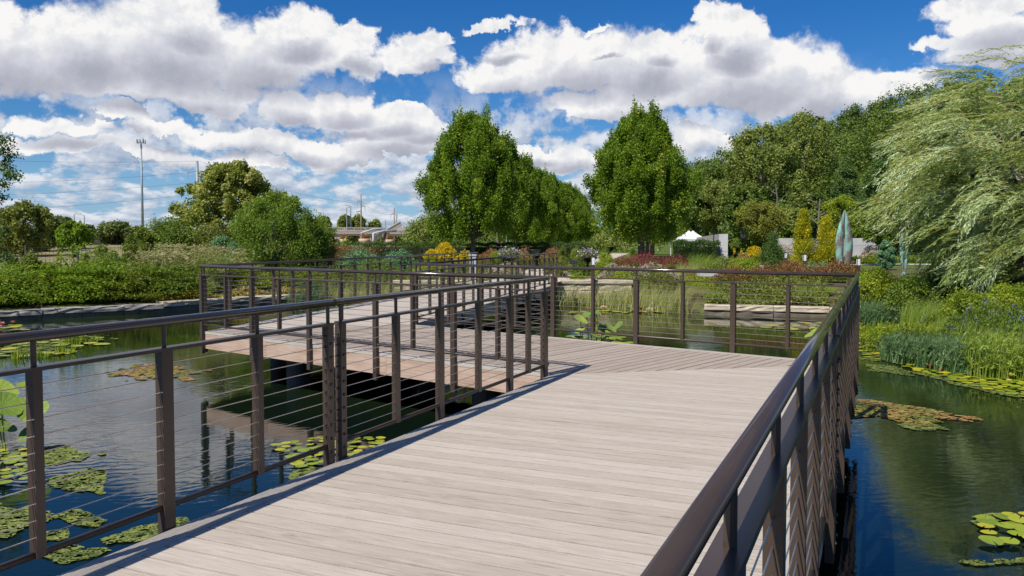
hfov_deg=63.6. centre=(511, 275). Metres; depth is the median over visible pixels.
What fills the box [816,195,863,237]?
tree
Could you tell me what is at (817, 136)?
tree
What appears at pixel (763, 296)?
ground cover
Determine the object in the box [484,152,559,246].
maple tree
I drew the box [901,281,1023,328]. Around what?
ground cover
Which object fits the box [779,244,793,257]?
flower bush
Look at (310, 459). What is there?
lily pad
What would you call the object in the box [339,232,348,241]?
clay pot
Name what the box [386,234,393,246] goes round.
clay pot
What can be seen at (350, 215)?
light pole
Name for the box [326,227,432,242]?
road bridge
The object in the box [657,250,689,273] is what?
flower bush
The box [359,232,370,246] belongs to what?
clay pot
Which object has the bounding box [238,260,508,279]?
ground cover
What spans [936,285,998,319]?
bush
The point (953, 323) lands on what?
flower bush
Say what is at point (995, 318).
flower bush
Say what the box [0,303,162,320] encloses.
stone edging
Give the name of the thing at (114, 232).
tree
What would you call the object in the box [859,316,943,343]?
reed tuft
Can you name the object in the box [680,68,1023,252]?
woodland
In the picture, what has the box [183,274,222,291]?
arching shrub
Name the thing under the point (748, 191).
tree
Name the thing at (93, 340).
iris tuft
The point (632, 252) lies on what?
boxwood ball
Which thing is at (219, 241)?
bush
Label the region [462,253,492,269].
flower bush
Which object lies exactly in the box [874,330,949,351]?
rush clump
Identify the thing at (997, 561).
algae
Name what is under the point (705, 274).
stone slab
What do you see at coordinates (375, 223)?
tree
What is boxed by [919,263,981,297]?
bush
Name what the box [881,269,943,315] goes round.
bush
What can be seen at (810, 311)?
stone edging
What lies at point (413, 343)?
railing
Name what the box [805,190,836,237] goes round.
tree
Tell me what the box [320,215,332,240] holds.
tree
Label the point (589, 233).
maple tree
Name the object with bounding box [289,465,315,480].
algae
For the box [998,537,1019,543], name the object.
lily pad
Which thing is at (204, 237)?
bush
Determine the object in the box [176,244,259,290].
ornamental grass
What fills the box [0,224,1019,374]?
ground
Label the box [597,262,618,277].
flower bush
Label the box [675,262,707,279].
ornamental grass
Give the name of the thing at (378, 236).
tilted beam
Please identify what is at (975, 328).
grass tuft
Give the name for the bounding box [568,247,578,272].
boxwood ball
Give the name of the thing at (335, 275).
arching shrub
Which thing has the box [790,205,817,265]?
golden conifer
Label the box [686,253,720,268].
ornamental grass
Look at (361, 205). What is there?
power pole
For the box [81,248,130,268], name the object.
bush
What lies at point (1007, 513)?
lily pad
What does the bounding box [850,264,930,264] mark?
path
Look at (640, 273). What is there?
flower bush
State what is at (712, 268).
bush
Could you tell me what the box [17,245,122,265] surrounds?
wire fence
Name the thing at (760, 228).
tree
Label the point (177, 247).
ornamental grass
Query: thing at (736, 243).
bush
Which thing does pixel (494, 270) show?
flower bush
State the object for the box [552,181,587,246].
maple tree
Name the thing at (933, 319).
flower bush
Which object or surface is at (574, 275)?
bush
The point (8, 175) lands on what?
edge tree
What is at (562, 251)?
boxwood ball
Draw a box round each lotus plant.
[0,379,48,451]
[574,311,622,341]
[805,327,817,336]
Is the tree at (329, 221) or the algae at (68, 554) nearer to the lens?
the algae at (68, 554)
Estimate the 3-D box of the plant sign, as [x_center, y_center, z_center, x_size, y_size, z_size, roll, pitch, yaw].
[2.489,-0.292,33.518,0.320,0.702,0.206,0,2,0]
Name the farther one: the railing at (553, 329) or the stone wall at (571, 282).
the stone wall at (571, 282)
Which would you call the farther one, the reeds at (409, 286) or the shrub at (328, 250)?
the shrub at (328, 250)
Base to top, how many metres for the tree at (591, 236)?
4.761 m
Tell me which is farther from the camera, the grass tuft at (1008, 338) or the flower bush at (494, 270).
the flower bush at (494, 270)
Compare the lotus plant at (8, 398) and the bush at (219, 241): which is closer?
the lotus plant at (8, 398)
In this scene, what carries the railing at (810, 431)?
attached to the boardwalk
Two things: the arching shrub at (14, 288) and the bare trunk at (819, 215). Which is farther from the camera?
the bare trunk at (819, 215)
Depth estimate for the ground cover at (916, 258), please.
54.47 m
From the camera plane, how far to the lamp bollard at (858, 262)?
33.95 m
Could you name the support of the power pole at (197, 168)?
on the ground at (896, 270)
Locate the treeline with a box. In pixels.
[153,225,619,244]
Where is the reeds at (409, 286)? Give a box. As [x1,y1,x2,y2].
[385,278,456,292]
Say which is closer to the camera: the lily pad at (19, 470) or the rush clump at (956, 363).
the lily pad at (19, 470)
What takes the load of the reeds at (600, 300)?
on the water
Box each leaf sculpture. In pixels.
[835,210,852,277]
[899,215,909,274]
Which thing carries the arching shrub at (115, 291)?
on the ground at (896, 270)
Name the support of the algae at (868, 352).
on the water
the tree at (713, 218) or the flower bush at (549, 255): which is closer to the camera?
the flower bush at (549, 255)
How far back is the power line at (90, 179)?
155.53 m
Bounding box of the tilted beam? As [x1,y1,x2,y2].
[370,221,401,242]
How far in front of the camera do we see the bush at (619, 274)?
30.77 m
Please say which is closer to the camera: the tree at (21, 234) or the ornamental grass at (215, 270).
the ornamental grass at (215, 270)
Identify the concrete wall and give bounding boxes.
[696,234,727,261]
[777,238,877,256]
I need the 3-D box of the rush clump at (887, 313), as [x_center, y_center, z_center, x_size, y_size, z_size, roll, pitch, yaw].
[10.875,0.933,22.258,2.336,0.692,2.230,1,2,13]
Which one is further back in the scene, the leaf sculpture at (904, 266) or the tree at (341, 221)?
the tree at (341, 221)
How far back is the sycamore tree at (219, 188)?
40.72 m
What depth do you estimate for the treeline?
327.59 m
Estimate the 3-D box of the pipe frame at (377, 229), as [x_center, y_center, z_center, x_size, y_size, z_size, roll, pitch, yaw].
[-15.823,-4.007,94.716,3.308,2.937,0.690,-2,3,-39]
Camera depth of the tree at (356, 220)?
226.41 m
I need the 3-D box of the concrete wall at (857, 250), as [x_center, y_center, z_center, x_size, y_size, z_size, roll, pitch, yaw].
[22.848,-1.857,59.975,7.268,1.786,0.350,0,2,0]
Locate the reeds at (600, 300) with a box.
[549,281,688,310]
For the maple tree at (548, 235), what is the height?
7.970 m
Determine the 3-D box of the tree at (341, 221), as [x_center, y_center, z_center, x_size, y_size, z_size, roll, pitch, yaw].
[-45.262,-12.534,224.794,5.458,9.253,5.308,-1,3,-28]
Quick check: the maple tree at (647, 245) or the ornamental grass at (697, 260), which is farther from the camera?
the maple tree at (647, 245)
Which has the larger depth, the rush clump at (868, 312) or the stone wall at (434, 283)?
the stone wall at (434, 283)
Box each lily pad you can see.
[0,480,12,483]
[1,474,13,477]
[3,460,16,463]
[6,452,19,455]
[11,468,26,471]
[290,461,304,464]
[297,448,309,451]
[304,458,318,460]
[974,515,994,520]
[976,518,998,524]
[977,523,994,527]
[978,535,1003,544]
[980,530,996,533]
[993,514,1008,519]
[997,522,1015,528]
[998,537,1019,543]
[1002,512,1018,515]
[1007,530,1023,535]
[1008,515,1023,522]
[1014,524,1023,531]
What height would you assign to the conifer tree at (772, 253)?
2.148 m
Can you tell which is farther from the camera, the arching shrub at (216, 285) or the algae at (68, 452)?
the arching shrub at (216, 285)
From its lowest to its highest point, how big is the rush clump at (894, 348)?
0.633 m
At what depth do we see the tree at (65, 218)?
91.44 m
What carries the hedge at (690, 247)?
on the ground at (896, 270)
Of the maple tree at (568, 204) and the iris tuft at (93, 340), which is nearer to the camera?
the iris tuft at (93, 340)
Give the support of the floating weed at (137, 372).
on the water
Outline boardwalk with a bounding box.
[56,283,824,575]
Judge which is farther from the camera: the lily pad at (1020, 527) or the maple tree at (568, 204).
the maple tree at (568, 204)
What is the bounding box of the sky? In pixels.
[0,0,1023,231]
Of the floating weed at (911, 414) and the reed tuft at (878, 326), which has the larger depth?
the reed tuft at (878, 326)
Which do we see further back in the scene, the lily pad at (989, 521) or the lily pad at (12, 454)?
the lily pad at (12, 454)
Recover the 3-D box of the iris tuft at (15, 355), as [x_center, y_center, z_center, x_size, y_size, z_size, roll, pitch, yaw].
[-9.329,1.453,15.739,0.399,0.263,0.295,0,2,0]
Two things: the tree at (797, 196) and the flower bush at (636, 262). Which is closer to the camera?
the flower bush at (636, 262)
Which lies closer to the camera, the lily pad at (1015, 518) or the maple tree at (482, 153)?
the lily pad at (1015, 518)
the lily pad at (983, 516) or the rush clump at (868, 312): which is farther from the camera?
the rush clump at (868, 312)
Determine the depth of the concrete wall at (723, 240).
40.20 m
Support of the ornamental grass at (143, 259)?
on the ground at (896, 270)
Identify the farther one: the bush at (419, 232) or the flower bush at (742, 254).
the bush at (419, 232)
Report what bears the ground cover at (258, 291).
on the ground at (896, 270)
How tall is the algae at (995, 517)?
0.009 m
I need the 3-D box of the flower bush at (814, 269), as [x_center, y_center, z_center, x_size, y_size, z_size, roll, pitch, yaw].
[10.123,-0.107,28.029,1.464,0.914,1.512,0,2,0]
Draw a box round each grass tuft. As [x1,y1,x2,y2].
[678,287,709,299]
[703,290,725,298]
[795,284,837,294]
[897,295,960,324]
[932,312,952,332]
[955,320,1010,336]
[981,330,1023,355]
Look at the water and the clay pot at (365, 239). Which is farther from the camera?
the clay pot at (365, 239)
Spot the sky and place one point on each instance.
(338, 100)
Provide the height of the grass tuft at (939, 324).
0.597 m
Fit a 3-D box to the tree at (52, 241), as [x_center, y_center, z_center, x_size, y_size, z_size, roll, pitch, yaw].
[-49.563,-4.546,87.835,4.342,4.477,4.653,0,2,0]
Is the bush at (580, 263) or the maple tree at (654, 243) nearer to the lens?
the bush at (580, 263)
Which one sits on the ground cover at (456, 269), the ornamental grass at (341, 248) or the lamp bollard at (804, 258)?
the ornamental grass at (341, 248)
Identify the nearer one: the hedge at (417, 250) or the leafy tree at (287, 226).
the leafy tree at (287, 226)
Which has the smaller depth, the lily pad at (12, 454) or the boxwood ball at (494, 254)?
the lily pad at (12, 454)
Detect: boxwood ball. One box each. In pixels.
[489,251,501,264]
[557,246,568,263]
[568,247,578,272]
[595,249,614,276]
[599,247,611,260]
[629,248,637,258]
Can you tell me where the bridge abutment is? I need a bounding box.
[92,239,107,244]
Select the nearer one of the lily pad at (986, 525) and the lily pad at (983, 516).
the lily pad at (986, 525)
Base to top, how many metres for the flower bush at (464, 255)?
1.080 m
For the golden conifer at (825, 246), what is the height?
3.295 m
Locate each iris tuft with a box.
[11,346,28,358]
[29,349,51,357]
[55,342,76,353]
[62,336,83,343]
[82,334,99,342]
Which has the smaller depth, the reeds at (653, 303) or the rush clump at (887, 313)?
the rush clump at (887, 313)
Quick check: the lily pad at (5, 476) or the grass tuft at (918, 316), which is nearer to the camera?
the lily pad at (5, 476)
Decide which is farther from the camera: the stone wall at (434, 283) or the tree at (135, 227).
the tree at (135, 227)
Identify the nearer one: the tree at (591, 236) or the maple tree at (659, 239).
the maple tree at (659, 239)
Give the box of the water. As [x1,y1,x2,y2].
[0,301,1023,575]
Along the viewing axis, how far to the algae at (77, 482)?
7.68 m
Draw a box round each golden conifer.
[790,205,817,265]
[809,214,835,263]
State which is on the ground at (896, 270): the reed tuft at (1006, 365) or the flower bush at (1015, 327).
the flower bush at (1015, 327)
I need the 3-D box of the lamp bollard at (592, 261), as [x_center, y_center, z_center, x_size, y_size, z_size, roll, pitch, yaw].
[2.963,0.261,30.238,0.141,1.947,0.141,0,2,0]
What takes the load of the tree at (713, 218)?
on the ground at (896, 270)
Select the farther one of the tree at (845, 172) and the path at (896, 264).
the tree at (845, 172)
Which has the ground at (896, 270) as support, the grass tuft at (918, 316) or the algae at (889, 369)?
the grass tuft at (918, 316)
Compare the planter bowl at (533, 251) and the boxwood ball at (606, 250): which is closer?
the planter bowl at (533, 251)
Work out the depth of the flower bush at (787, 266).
29.34 m
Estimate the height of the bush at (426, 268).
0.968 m
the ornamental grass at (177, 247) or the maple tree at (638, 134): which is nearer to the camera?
the ornamental grass at (177, 247)
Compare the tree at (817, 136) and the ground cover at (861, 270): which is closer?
the ground cover at (861, 270)
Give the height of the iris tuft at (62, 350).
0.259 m
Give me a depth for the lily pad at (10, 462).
8.23 m
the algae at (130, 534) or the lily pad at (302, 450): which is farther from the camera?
the lily pad at (302, 450)
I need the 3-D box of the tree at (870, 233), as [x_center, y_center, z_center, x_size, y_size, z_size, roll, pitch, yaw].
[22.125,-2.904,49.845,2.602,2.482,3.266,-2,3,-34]
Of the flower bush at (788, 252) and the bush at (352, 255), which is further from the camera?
the flower bush at (788, 252)
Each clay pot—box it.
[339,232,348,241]
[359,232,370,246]
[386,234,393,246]
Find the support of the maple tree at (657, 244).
on the ground at (896, 270)
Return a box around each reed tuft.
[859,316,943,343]
[859,320,911,346]
[948,317,1023,379]
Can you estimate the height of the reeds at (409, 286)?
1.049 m
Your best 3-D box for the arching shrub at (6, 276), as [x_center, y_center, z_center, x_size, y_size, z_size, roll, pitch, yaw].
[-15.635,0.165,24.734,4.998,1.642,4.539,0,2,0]
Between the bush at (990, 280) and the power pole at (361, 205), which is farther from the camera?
the power pole at (361, 205)
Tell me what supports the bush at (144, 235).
on the ground at (896, 270)
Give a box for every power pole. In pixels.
[187,161,202,228]
[357,194,364,229]
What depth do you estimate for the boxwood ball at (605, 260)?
32.91 m
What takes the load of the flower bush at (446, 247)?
on the ground at (896, 270)
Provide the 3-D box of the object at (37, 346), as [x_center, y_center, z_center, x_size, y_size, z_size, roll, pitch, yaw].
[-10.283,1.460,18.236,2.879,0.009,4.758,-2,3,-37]
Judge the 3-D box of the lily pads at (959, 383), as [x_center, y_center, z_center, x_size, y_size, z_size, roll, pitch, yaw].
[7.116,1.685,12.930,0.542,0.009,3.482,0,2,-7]
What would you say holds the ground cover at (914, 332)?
on the ground at (896, 270)
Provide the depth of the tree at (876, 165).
65.39 m
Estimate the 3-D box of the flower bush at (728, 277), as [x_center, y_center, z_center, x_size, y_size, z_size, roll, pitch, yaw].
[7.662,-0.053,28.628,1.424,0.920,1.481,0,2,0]
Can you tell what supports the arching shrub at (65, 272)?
on the ground at (896, 270)
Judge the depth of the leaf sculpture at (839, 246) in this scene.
31.44 m
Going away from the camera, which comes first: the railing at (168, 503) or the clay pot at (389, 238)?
the railing at (168, 503)
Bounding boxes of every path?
[484,253,628,283]
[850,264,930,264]
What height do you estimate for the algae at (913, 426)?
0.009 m
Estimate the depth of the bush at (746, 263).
33.31 m
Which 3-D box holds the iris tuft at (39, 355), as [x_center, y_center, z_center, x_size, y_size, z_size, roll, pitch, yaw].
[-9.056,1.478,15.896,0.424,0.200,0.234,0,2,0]
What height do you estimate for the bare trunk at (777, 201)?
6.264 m
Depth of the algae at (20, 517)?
6.61 m
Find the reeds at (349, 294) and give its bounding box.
[319,276,407,304]
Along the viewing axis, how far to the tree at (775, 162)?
76.21 m
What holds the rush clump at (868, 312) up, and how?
on the ground at (896, 270)
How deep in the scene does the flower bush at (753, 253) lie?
47.74 m
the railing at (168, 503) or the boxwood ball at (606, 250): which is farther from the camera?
the boxwood ball at (606, 250)
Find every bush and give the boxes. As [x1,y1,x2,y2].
[1,250,45,276]
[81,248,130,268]
[118,227,159,262]
[131,212,203,260]
[179,220,243,260]
[209,234,239,270]
[336,243,383,278]
[343,256,408,288]
[383,247,416,275]
[397,211,456,246]
[404,260,460,279]
[423,241,456,263]
[453,250,469,263]
[455,270,486,282]
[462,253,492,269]
[478,248,499,264]
[484,261,522,279]
[513,247,532,265]
[538,247,561,265]
[541,256,570,275]
[568,256,588,275]
[569,273,587,286]
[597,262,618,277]
[607,271,640,294]
[610,250,669,274]
[615,261,680,284]
[639,267,679,292]
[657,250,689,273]
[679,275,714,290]
[695,262,729,280]
[712,261,751,283]
[713,254,733,267]
[724,253,759,270]
[728,237,741,259]
[733,252,750,259]
[744,245,762,262]
[748,261,783,281]
[776,256,802,277]
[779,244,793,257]
[790,263,831,282]
[801,260,829,269]
[824,256,857,281]
[851,265,899,301]
[860,244,879,263]
[876,239,895,269]
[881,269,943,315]
[917,311,958,327]
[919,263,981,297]
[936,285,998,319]
[941,307,992,335]
[962,295,1023,332]
[969,265,1005,289]
[984,280,1023,311]
[990,316,1023,344]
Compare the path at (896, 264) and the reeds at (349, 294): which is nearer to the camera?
the reeds at (349, 294)
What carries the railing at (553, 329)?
attached to the boardwalk
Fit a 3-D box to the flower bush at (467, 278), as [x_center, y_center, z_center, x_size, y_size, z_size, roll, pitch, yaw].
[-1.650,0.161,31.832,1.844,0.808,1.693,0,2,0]
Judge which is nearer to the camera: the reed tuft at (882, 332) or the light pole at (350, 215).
the reed tuft at (882, 332)
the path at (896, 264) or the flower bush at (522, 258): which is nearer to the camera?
the flower bush at (522, 258)
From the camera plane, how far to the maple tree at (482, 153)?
43.68 m
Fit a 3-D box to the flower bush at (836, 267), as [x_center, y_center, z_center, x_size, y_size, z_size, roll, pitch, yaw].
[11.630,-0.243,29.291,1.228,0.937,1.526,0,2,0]
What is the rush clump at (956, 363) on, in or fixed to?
on the ground at (896, 270)
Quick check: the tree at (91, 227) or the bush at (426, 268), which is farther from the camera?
the tree at (91, 227)
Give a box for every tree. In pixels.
[0,132,24,267]
[0,199,56,254]
[0,243,20,253]
[26,214,69,251]
[53,219,94,257]
[54,214,72,249]
[86,224,95,244]
[93,218,138,244]
[132,225,147,244]
[167,158,289,255]
[227,186,332,273]
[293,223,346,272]
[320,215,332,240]
[336,214,353,241]
[352,213,368,241]
[367,219,382,242]
[412,100,520,253]
[459,130,536,246]
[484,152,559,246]
[515,163,564,245]
[537,170,579,241]
[551,177,585,245]
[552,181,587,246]
[568,187,596,246]
[569,225,609,249]
[581,95,705,258]
[600,156,690,257]
[630,199,692,257]
[631,232,675,254]
[651,221,682,255]
[685,159,728,235]
[690,178,728,234]
[721,122,805,203]
[721,183,768,238]
[733,199,788,243]
[757,231,788,269]
[772,107,842,192]
[781,168,821,233]
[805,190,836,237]
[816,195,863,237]
[827,152,864,231]
[846,43,1023,300]
[851,209,898,246]
[852,141,897,235]
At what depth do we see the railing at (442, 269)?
19.64 m
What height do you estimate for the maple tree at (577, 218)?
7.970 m
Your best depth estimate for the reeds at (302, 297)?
28.91 m
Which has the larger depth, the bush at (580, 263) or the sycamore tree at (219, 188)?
the sycamore tree at (219, 188)
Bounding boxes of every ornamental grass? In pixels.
[125,250,198,270]
[138,242,220,269]
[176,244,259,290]
[324,244,381,268]
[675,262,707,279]
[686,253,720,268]
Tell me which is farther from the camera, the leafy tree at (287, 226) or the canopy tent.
the canopy tent
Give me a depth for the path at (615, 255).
38.48 m
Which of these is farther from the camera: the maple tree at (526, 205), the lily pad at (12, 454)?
the maple tree at (526, 205)
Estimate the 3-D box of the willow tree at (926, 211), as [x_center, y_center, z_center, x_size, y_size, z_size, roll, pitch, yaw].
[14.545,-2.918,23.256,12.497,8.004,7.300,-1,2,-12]
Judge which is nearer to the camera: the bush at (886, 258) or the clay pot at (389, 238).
the bush at (886, 258)
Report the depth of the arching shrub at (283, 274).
30.79 m
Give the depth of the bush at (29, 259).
27.99 m
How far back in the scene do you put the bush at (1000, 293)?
19.36 m
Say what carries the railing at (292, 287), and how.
attached to the boardwalk
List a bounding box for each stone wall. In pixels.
[393,280,475,291]
[556,279,632,301]
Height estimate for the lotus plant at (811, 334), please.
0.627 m
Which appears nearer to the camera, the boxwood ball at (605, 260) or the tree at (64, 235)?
the boxwood ball at (605, 260)
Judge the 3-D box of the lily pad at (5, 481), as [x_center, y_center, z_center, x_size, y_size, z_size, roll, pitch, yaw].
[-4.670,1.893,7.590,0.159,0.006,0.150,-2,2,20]
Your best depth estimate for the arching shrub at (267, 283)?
29.48 m
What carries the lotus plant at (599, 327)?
in the water
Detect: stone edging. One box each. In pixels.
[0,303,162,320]
[156,292,360,312]
[704,304,841,317]
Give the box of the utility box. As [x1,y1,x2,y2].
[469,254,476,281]
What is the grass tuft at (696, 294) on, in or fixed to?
on the ground at (896, 270)
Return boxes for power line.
[11,173,181,182]
[15,183,186,194]
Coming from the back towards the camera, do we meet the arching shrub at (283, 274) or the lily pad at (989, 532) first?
the arching shrub at (283, 274)
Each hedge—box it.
[351,241,588,265]
[672,239,720,264]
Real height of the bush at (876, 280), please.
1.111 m
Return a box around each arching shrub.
[0,262,65,305]
[0,267,83,306]
[16,241,155,303]
[62,256,170,303]
[115,255,216,300]
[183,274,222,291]
[232,264,276,289]
[261,265,329,287]
[318,262,373,285]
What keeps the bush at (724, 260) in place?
on the ground at (896, 270)
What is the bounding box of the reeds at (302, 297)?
[284,277,336,303]
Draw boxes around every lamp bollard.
[591,256,594,276]
[802,254,806,266]
[856,258,860,273]
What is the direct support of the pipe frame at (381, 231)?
on the ground at (896, 270)
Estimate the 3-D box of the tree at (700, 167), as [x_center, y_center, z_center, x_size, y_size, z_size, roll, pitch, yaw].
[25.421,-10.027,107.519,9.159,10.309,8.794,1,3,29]
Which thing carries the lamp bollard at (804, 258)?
on the ground at (896, 270)
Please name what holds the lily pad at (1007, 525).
on the water
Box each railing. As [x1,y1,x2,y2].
[0,276,550,571]
[198,265,544,392]
[203,252,477,351]
[413,252,557,326]
[413,263,856,352]
[640,273,860,575]
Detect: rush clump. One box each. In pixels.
[859,297,923,324]
[873,300,954,324]
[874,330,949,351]
[877,327,978,365]
[912,328,1022,375]
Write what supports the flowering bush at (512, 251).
on the ground at (896, 270)
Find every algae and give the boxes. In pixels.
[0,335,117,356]
[0,503,52,537]
[13,444,106,464]
[45,468,107,493]
[45,544,110,563]
[46,509,106,526]
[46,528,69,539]
[101,517,188,544]
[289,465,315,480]
[859,347,887,361]
[866,364,914,375]
[898,423,949,430]
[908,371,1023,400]
[959,557,1023,565]
[970,513,1005,524]
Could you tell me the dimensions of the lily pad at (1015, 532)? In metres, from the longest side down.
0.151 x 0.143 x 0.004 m
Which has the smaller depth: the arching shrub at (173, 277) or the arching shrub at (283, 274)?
the arching shrub at (173, 277)
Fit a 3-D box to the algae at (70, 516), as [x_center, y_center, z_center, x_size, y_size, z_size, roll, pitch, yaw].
[-3.487,1.951,6.661,0.640,0.009,0.248,2,3,34]
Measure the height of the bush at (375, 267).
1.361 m
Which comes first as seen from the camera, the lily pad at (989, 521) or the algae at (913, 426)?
the lily pad at (989, 521)
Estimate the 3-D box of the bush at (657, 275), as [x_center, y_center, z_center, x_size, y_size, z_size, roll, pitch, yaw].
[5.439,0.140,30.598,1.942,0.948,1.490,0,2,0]
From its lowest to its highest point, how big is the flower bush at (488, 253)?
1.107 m
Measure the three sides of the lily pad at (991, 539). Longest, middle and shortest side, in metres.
0.176 x 0.169 x 0.007 m
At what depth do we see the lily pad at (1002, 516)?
6.63 m
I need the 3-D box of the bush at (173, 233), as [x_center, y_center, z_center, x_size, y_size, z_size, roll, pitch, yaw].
[-15.119,-1.458,36.029,3.643,2.818,2.916,0,2,0]
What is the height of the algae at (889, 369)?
0.009 m
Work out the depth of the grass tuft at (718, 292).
26.74 m
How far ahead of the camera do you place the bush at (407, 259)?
34.79 m
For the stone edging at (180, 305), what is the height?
0.595 m
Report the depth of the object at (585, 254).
35.78 m
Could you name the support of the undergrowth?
on the ground at (896, 270)
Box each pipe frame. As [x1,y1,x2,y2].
[360,228,384,238]
[372,230,396,240]
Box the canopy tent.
[670,231,697,254]
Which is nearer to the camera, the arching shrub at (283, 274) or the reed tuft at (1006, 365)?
the reed tuft at (1006, 365)
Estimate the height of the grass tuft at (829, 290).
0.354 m
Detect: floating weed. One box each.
[106,364,211,380]
[851,399,982,425]
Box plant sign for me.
[569,260,576,272]
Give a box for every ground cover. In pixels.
[134,283,305,301]
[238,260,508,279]
[562,260,872,274]
[654,254,933,263]
[703,275,898,305]
[859,302,1023,374]
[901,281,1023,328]
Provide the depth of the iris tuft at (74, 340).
17.96 m
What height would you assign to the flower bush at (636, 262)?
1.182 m
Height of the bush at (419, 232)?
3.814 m
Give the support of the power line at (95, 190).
attached to the power pole at (197, 168)
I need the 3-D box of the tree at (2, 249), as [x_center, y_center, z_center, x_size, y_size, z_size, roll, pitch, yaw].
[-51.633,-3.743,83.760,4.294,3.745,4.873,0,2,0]
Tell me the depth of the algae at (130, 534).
6.29 m
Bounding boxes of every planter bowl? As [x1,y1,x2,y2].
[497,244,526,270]
[527,249,540,270]
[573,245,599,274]
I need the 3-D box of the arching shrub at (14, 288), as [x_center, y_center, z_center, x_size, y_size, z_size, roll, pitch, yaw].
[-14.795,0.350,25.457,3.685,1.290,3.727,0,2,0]
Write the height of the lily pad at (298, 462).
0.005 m
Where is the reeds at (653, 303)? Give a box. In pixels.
[604,280,708,312]
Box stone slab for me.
[697,273,720,275]
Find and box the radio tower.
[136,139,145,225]
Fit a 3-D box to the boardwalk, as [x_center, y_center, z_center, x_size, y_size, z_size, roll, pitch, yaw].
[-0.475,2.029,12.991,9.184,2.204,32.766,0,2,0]
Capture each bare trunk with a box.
[766,184,784,235]
[807,195,824,243]
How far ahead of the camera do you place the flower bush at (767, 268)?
28.17 m
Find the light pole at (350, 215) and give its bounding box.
[343,205,351,229]
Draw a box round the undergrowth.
[79,227,742,260]
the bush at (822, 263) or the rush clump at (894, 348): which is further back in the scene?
the bush at (822, 263)
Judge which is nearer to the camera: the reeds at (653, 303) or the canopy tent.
the reeds at (653, 303)
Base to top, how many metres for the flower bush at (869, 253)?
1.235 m

